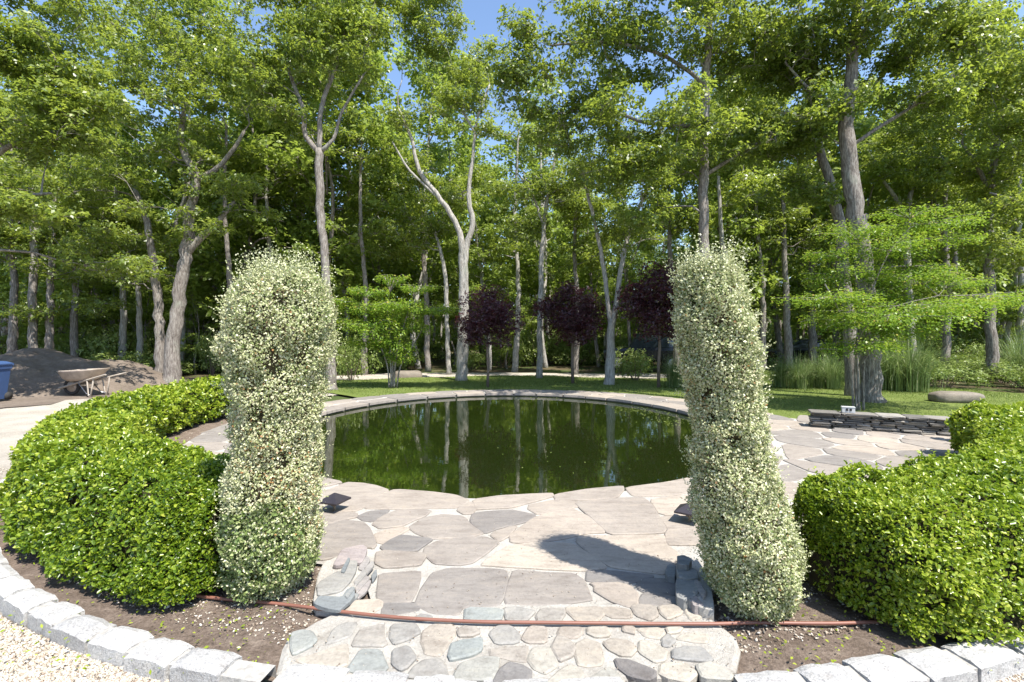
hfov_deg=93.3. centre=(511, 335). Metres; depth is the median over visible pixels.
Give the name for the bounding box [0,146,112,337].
oak tree
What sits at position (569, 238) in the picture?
oak tree
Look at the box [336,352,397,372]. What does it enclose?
understorey shrub
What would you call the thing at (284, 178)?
oak tree
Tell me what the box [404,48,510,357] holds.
oak tree
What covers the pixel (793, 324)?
distant wood
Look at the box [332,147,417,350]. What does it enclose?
oak tree
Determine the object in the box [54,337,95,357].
understorey shrub
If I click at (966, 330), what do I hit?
understorey shrub
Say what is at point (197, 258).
oak tree
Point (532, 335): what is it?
understorey shrub
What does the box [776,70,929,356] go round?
oak tree
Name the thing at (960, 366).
shrub
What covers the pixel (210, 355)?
round shrub
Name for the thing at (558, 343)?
understorey shrub
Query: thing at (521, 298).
oak tree
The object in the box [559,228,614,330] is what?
oak tree
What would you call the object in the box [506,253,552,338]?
oak tree
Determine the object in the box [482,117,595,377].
oak tree
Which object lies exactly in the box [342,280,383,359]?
young oak
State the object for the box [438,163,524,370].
oak tree
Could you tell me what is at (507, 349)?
young oak
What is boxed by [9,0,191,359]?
oak tree
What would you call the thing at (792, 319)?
oak tree
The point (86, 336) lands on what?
young oak
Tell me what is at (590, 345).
understorey shrub
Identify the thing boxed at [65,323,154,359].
understorey shrub
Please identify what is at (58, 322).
young oak
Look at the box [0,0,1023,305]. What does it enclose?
sky
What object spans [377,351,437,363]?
understorey shrub
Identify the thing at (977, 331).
young oak
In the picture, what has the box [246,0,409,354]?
oak tree
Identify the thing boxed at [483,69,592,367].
oak tree
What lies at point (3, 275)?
oak tree
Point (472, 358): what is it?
understorey shrub
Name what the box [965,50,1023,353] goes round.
oak tree
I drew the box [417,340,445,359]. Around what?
understorey shrub
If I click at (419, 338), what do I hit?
understorey shrub
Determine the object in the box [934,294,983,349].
young oak
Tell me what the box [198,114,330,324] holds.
oak tree
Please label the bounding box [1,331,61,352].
understorey shrub
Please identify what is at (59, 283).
oak tree
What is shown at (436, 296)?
oak tree
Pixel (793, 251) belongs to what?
oak tree
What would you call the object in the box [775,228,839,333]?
oak tree
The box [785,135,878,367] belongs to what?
oak tree
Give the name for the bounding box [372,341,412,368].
understorey shrub
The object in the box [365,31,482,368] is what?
oak tree
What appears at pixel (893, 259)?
oak tree
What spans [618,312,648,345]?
young oak
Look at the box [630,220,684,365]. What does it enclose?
oak tree
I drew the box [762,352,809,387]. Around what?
reed clump
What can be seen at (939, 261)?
oak tree
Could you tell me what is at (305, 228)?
oak tree
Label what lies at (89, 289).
young oak
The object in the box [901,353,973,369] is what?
shrub
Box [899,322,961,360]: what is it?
understorey shrub
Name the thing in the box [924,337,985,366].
understorey shrub
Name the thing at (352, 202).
oak tree
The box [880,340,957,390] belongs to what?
reed clump
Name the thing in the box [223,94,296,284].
oak tree
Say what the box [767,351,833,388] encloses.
reed clump
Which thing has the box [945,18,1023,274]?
oak tree
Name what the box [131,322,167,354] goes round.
understorey shrub
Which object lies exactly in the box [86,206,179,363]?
oak tree
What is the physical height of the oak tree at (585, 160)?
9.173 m
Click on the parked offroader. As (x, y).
(651, 348)
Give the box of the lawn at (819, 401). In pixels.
[314,376,1023,418]
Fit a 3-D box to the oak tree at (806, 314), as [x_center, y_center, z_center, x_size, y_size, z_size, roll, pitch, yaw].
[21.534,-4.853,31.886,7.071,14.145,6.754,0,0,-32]
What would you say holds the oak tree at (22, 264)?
on the ground at (438, 365)
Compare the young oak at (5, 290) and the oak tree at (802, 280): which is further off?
the oak tree at (802, 280)
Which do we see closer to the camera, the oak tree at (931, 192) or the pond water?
the pond water
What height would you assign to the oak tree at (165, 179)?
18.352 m
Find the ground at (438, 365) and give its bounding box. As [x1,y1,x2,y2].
[128,319,1023,401]
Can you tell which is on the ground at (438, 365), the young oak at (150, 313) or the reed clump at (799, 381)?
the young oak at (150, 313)
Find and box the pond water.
[306,396,701,497]
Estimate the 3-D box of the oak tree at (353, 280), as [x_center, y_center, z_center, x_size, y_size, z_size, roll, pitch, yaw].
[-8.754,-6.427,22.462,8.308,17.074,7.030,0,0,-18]
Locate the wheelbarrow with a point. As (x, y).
(75, 380)
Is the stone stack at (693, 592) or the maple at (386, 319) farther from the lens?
the maple at (386, 319)
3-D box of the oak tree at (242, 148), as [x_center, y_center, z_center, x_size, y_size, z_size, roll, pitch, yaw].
[-11.471,-4.942,19.121,4.048,13.651,3.946,0,0,-38]
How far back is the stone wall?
8.26 m
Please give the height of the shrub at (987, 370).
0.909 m
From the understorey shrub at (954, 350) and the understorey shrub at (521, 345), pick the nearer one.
the understorey shrub at (954, 350)
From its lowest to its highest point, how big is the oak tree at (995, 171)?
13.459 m
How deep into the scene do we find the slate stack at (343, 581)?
3.14 m
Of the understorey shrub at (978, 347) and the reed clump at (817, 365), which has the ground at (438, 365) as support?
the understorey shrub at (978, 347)
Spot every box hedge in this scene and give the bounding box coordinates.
[0,374,240,608]
[787,398,1023,646]
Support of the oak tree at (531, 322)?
on the ground at (438, 365)
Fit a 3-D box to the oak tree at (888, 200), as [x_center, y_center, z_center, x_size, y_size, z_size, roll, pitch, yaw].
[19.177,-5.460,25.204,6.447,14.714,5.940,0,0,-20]
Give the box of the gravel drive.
[0,373,665,675]
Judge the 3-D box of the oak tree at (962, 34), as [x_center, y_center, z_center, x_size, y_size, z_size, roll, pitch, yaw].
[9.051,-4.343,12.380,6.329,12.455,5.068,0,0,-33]
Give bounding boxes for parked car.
[765,339,842,361]
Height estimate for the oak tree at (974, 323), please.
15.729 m
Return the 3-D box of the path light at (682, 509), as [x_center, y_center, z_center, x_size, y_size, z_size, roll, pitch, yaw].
[1.560,1.587,4.250,0.212,0.225,0.212,0,0,34]
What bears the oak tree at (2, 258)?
on the ground at (438, 365)
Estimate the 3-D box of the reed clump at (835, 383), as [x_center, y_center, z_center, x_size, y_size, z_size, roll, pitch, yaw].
[10.105,0.920,15.186,2.908,1.460,3.035,0,0,16]
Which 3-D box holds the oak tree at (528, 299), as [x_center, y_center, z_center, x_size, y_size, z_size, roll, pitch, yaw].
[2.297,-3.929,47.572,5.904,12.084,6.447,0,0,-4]
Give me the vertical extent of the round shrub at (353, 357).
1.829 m
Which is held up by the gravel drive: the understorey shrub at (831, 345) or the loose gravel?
the loose gravel
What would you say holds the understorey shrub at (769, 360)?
on the ground at (438, 365)
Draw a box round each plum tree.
[454,284,526,386]
[527,280,607,382]
[610,258,683,387]
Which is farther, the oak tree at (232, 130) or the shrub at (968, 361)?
the oak tree at (232, 130)
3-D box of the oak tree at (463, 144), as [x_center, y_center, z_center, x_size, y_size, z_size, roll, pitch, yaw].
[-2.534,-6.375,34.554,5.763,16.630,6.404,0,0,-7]
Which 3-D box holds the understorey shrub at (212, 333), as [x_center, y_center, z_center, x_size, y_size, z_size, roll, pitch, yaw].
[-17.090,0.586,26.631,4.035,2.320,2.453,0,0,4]
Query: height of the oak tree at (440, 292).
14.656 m
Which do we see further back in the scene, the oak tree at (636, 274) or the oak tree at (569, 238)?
the oak tree at (636, 274)
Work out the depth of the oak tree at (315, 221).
31.12 m
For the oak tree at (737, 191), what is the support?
on the lawn at (819, 401)
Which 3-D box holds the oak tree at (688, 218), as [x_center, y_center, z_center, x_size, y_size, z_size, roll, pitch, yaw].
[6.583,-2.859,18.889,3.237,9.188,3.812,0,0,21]
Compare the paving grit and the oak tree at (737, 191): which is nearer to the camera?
the paving grit
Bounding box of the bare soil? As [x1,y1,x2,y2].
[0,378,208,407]
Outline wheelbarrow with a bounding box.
[56,368,126,395]
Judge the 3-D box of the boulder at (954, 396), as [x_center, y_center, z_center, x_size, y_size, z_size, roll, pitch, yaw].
[11.162,1.569,12.151,1.121,0.329,0.551,0,0,9]
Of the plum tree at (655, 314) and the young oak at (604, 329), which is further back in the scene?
the young oak at (604, 329)
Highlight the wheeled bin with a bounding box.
[0,361,13,399]
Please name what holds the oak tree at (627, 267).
on the ground at (438, 365)
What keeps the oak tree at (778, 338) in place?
on the ground at (438, 365)
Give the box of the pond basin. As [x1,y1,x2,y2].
[307,393,686,420]
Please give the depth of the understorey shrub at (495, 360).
28.50 m
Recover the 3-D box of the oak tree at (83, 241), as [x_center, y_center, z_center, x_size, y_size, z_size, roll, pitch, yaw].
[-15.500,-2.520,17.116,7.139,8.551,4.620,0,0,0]
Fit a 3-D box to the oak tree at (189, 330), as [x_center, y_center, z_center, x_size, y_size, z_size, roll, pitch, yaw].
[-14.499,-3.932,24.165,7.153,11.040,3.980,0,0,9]
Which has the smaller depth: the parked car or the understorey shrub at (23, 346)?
the understorey shrub at (23, 346)
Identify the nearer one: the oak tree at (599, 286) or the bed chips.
the bed chips
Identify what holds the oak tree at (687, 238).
on the ground at (438, 365)
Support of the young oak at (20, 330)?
on the ground at (438, 365)
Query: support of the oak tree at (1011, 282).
on the ground at (438, 365)
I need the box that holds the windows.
[629,334,682,347]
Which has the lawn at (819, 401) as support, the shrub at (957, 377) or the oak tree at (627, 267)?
the shrub at (957, 377)
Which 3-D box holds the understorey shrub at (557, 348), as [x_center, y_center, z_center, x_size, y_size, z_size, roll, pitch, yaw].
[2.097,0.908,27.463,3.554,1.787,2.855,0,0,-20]
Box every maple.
[333,273,461,387]
[770,201,1023,410]
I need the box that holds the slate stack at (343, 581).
[313,545,376,616]
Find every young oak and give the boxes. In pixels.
[0,284,43,353]
[0,301,39,348]
[18,319,44,344]
[38,305,79,347]
[44,291,106,354]
[56,278,119,348]
[78,292,113,343]
[110,279,171,352]
[131,286,168,339]
[163,267,224,374]
[185,296,222,358]
[312,290,346,355]
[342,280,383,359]
[377,298,419,368]
[432,283,473,364]
[492,309,523,368]
[593,312,616,359]
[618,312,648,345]
[915,315,937,334]
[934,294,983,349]
[952,289,1015,352]
[996,283,1023,352]
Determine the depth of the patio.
4.07 m
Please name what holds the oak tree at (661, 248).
on the ground at (438, 365)
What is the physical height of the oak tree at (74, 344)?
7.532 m
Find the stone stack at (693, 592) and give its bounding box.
[665,552,713,620]
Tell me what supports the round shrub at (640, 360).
on the lawn at (819, 401)
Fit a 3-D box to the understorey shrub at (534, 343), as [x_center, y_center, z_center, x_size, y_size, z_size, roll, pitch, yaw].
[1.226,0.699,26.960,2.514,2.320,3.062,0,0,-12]
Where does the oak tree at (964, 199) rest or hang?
on the ground at (438, 365)
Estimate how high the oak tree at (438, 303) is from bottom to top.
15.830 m
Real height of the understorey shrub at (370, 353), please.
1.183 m
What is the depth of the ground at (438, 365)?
23.24 m
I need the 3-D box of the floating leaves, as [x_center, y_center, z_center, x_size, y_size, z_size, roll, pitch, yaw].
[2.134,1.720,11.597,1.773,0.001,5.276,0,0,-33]
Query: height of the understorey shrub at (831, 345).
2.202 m
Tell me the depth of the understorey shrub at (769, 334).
33.28 m
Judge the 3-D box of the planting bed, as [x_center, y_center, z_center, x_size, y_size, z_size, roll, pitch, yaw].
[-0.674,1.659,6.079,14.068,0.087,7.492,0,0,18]
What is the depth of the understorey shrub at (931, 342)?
21.43 m
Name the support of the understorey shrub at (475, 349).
on the ground at (438, 365)
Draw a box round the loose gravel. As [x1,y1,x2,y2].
[0,467,1023,681]
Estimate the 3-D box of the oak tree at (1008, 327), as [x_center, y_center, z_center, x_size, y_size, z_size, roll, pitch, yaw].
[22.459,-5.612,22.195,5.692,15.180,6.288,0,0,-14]
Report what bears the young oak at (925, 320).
on the ground at (438, 365)
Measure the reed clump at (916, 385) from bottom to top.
2.182 m
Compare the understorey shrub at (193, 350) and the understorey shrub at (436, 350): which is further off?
the understorey shrub at (436, 350)
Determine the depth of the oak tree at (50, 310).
18.46 m
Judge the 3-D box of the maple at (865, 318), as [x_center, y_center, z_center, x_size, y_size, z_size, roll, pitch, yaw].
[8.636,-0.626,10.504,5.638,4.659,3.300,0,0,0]
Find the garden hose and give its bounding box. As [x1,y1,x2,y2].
[196,594,879,625]
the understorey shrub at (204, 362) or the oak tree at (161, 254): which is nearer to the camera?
the understorey shrub at (204, 362)
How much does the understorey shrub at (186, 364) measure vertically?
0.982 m
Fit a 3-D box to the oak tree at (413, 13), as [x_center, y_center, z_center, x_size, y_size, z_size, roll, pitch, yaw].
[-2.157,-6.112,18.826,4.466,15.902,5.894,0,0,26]
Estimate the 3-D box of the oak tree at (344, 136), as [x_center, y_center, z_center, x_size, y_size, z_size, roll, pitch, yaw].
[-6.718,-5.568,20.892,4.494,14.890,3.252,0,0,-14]
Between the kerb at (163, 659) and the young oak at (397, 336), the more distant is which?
the young oak at (397, 336)
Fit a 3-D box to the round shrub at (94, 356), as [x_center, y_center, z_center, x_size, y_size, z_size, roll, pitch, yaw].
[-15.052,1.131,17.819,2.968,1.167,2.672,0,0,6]
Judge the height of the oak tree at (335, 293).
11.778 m
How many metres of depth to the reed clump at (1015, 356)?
17.91 m
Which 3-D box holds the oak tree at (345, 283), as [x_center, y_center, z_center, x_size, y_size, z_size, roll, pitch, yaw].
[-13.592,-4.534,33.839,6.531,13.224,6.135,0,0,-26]
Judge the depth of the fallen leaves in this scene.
2.62 m
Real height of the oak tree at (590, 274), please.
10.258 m
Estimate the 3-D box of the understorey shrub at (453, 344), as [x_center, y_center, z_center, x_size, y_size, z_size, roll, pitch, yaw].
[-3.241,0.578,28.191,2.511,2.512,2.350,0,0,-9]
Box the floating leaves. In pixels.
[531,399,688,423]
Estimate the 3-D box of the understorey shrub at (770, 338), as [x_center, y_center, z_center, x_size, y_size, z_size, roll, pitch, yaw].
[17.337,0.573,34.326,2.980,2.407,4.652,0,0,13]
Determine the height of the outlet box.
0.101 m
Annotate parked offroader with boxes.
[604,333,689,370]
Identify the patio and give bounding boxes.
[183,389,957,615]
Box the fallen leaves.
[0,550,1017,674]
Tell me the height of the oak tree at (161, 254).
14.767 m
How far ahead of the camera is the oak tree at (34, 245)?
18.39 m
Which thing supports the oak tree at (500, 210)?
on the ground at (438, 365)
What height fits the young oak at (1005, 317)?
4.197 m
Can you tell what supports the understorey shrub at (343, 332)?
on the ground at (438, 365)
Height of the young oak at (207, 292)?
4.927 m
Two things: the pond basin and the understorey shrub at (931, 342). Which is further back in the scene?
the understorey shrub at (931, 342)
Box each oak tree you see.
[0,0,165,282]
[0,53,71,347]
[0,72,71,352]
[0,89,55,303]
[0,92,86,319]
[0,144,180,372]
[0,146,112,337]
[0,150,47,284]
[0,161,112,347]
[0,196,138,349]
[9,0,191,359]
[14,0,301,383]
[24,99,174,339]
[43,174,139,356]
[54,120,169,324]
[56,181,169,303]
[60,0,257,374]
[61,153,162,336]
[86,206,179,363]
[127,114,272,335]
[130,174,177,330]
[133,199,171,319]
[137,153,290,366]
[146,116,222,291]
[156,134,240,330]
[161,17,282,373]
[168,46,320,318]
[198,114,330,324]
[206,134,314,285]
[208,0,407,389]
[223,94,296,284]
[227,0,410,372]
[229,0,382,264]
[230,131,330,263]
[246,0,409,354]
[284,145,359,311]
[285,182,351,329]
[302,36,409,374]
[317,256,362,331]
[326,148,445,371]
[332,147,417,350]
[332,148,388,319]
[344,110,428,339]
[355,186,459,374]
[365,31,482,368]
[368,126,440,332]
[371,0,507,380]
[382,140,465,347]
[386,254,442,325]
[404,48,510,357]
[415,59,542,371]
[421,211,465,320]
[427,194,470,336]
[437,160,531,359]
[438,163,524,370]
[440,135,513,356]
[468,205,523,339]
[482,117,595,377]
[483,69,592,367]
[487,0,802,260]
[488,225,527,323]
[502,143,582,362]
[503,237,560,358]
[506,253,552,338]
[509,241,553,336]
[517,171,572,360]
[530,205,600,333]
[540,180,623,374]
[550,111,681,384]
[552,213,612,358]
[557,185,637,366]
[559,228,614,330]
[585,187,650,346]
[595,169,664,366]
[609,238,658,337]
[609,244,649,322]
[612,283,625,336]
[622,242,659,332]
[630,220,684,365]
[633,190,685,301]
[635,146,723,367]
[647,83,788,303]
[654,84,810,322]
[677,229,711,258]
[681,194,754,265]
[689,161,774,275]
[695,51,788,290]
[695,135,803,353]
[713,158,849,368]
[714,0,802,371]
[722,16,859,395]
[729,92,836,370]
[730,0,1023,402]
[740,165,799,330]
[754,168,844,338]
[769,66,923,361]
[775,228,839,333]
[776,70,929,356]
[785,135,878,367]
[787,156,893,361]
[815,81,955,319]
[833,120,988,360]
[867,199,938,318]
[873,1,1012,368]
[873,112,972,324]
[874,113,967,335]
[875,105,1023,369]
[885,0,1023,375]
[896,146,981,322]
[917,39,1023,354]
[921,195,977,328]
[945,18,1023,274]
[954,134,1010,325]
[957,135,1023,345]
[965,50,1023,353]
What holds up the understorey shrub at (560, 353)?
on the ground at (438, 365)
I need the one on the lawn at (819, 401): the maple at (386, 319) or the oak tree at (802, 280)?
the maple at (386, 319)
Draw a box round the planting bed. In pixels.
[0,415,985,681]
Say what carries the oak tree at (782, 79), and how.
on the lawn at (819, 401)
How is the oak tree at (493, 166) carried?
on the ground at (438, 365)
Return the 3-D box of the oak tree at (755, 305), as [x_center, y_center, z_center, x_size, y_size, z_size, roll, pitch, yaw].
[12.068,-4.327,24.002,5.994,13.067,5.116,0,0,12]
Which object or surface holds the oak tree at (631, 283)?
on the ground at (438, 365)
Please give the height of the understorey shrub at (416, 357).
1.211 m
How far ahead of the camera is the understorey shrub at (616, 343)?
26.72 m
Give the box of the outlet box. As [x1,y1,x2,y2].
[841,406,855,412]
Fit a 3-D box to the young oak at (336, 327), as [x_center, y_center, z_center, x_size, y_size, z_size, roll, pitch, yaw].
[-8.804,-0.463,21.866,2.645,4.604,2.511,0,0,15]
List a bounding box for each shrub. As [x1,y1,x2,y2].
[0,338,69,353]
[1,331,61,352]
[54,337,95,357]
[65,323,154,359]
[84,350,154,366]
[91,348,154,364]
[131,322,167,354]
[134,356,200,373]
[184,349,237,371]
[186,340,207,369]
[193,329,222,375]
[194,329,222,364]
[196,356,233,369]
[201,241,346,606]
[334,325,368,367]
[336,334,382,380]
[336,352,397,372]
[352,349,377,364]
[357,326,408,340]
[369,349,424,370]
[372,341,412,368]
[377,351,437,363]
[406,333,424,357]
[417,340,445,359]
[432,341,484,356]
[435,332,476,362]
[451,349,485,369]
[478,333,532,367]
[483,351,526,363]
[519,329,560,366]
[520,325,553,362]
[520,337,580,364]
[532,329,569,362]
[546,347,603,365]
[568,329,602,362]
[589,333,626,361]
[600,337,639,364]
[614,348,656,380]
[615,335,632,346]
[662,230,814,626]
[743,329,775,347]
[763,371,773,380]
[766,325,794,346]
[766,352,783,369]
[793,332,842,346]
[806,350,904,369]
[821,330,896,356]
[879,318,936,359]
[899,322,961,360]
[900,333,973,361]
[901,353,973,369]
[921,363,999,387]
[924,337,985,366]
[931,361,990,380]
[944,353,1018,378]
[952,323,1014,339]
[952,329,972,343]
[955,341,1000,356]
[955,360,1023,387]
[959,329,983,344]
[963,324,1015,351]
[967,361,1022,382]
[996,364,1023,387]
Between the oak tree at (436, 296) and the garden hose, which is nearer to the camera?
the garden hose
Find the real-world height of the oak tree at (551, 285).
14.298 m
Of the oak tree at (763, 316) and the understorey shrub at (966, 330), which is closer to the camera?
the oak tree at (763, 316)
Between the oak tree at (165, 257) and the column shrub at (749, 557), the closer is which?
the column shrub at (749, 557)
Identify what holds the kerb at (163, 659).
on the ground at (438, 365)
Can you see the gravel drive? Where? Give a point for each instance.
(16, 423)
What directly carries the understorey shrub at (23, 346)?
on the ground at (438, 365)
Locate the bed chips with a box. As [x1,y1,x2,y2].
[26,433,877,652]
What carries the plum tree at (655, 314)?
on the lawn at (819, 401)
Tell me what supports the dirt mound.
on the ground at (438, 365)
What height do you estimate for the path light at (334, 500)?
0.225 m
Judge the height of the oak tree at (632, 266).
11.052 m
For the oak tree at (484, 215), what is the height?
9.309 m
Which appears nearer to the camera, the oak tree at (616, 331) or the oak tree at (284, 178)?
the oak tree at (284, 178)
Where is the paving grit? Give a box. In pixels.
[287,505,736,675]
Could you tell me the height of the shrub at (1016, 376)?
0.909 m
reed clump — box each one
[639,350,685,387]
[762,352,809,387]
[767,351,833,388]
[801,352,841,387]
[804,348,886,388]
[837,322,1021,391]
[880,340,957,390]
[943,323,1023,378]
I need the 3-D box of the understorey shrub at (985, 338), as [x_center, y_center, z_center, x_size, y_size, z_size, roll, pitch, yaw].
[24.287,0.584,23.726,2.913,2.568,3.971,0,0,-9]
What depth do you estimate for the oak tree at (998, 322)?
27.26 m
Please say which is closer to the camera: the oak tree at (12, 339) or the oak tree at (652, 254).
the oak tree at (12, 339)
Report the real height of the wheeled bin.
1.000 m
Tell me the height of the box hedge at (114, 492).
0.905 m
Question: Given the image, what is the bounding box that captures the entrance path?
[276,603,740,681]
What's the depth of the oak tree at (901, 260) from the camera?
31.77 m
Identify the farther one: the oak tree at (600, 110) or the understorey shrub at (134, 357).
the understorey shrub at (134, 357)
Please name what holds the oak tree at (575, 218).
on the ground at (438, 365)
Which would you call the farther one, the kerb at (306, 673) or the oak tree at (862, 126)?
the oak tree at (862, 126)
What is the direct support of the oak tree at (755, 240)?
on the ground at (438, 365)
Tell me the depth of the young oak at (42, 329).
24.22 m
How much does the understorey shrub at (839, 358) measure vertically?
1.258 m
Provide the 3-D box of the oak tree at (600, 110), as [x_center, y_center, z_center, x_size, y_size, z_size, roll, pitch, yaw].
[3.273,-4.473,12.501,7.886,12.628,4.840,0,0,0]
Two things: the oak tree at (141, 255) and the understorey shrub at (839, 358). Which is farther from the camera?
the oak tree at (141, 255)
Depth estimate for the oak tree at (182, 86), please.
16.30 m
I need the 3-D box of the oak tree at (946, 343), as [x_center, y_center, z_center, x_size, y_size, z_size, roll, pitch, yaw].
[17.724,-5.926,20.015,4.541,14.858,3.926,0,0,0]
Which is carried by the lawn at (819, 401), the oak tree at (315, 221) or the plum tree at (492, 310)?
the plum tree at (492, 310)
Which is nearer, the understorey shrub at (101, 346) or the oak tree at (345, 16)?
the oak tree at (345, 16)
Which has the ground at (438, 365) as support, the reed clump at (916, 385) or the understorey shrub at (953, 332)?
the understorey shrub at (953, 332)
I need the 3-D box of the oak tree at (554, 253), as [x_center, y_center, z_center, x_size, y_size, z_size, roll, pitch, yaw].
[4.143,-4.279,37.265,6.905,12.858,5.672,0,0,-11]
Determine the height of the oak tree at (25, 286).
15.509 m
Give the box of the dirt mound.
[0,348,200,397]
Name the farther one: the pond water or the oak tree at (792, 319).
the oak tree at (792, 319)
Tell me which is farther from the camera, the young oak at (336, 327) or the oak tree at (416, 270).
the oak tree at (416, 270)
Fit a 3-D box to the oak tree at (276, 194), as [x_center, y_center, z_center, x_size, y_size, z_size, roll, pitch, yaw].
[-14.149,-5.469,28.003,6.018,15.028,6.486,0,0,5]
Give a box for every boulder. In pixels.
[393,370,421,377]
[927,391,984,402]
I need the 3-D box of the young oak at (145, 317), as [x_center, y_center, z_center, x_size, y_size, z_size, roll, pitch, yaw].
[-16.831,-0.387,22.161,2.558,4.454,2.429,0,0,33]
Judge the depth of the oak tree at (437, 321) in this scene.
48.56 m
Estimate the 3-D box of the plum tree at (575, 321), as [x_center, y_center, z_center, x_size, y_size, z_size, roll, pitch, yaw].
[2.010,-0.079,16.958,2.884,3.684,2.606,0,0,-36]
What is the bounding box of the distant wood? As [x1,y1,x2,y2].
[23,233,1013,349]
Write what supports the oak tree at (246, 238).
on the ground at (438, 365)
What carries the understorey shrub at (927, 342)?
on the ground at (438, 365)
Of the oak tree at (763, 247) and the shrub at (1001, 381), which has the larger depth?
the oak tree at (763, 247)
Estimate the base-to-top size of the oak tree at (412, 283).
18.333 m
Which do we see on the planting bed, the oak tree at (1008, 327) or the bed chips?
the bed chips
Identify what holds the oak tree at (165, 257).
on the ground at (438, 365)
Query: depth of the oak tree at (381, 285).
36.97 m
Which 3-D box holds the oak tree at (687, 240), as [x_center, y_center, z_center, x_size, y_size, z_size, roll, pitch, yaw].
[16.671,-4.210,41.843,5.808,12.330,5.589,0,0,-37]
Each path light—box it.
[319,493,350,510]
[674,503,700,521]
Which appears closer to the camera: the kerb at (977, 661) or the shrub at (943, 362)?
the kerb at (977, 661)
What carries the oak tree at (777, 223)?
on the ground at (438, 365)
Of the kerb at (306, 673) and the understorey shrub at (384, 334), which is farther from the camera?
the understorey shrub at (384, 334)
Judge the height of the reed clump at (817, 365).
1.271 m
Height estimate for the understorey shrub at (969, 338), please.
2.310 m
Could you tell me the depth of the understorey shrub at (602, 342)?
29.22 m
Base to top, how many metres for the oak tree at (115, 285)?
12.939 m
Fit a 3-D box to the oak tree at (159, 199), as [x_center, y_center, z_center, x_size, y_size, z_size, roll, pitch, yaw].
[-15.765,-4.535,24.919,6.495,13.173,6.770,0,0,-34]
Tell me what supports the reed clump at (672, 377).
on the lawn at (819, 401)
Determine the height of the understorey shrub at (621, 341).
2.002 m
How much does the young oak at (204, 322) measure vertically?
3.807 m
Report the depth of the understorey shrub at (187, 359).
22.66 m
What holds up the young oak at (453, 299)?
on the ground at (438, 365)
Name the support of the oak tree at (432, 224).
on the ground at (438, 365)
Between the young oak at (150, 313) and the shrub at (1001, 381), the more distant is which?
the young oak at (150, 313)
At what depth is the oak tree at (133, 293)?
27.55 m
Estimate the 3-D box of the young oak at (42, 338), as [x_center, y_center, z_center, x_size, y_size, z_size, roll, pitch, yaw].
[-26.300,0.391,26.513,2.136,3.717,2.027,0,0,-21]
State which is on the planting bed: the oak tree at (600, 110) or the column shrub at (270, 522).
the column shrub at (270, 522)
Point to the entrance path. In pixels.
(702, 650)
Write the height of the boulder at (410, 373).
0.413 m
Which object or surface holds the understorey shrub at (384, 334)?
on the ground at (438, 365)
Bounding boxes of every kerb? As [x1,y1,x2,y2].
[0,479,275,681]
[273,664,621,681]
[733,636,1023,681]
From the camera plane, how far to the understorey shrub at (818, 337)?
33.32 m
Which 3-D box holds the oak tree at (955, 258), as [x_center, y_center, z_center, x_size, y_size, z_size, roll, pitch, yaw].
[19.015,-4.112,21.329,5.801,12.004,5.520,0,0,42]
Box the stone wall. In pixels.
[808,409,950,435]
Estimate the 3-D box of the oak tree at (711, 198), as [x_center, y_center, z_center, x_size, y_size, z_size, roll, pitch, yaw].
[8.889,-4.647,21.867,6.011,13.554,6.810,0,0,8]
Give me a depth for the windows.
22.50 m
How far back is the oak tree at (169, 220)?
28.10 m

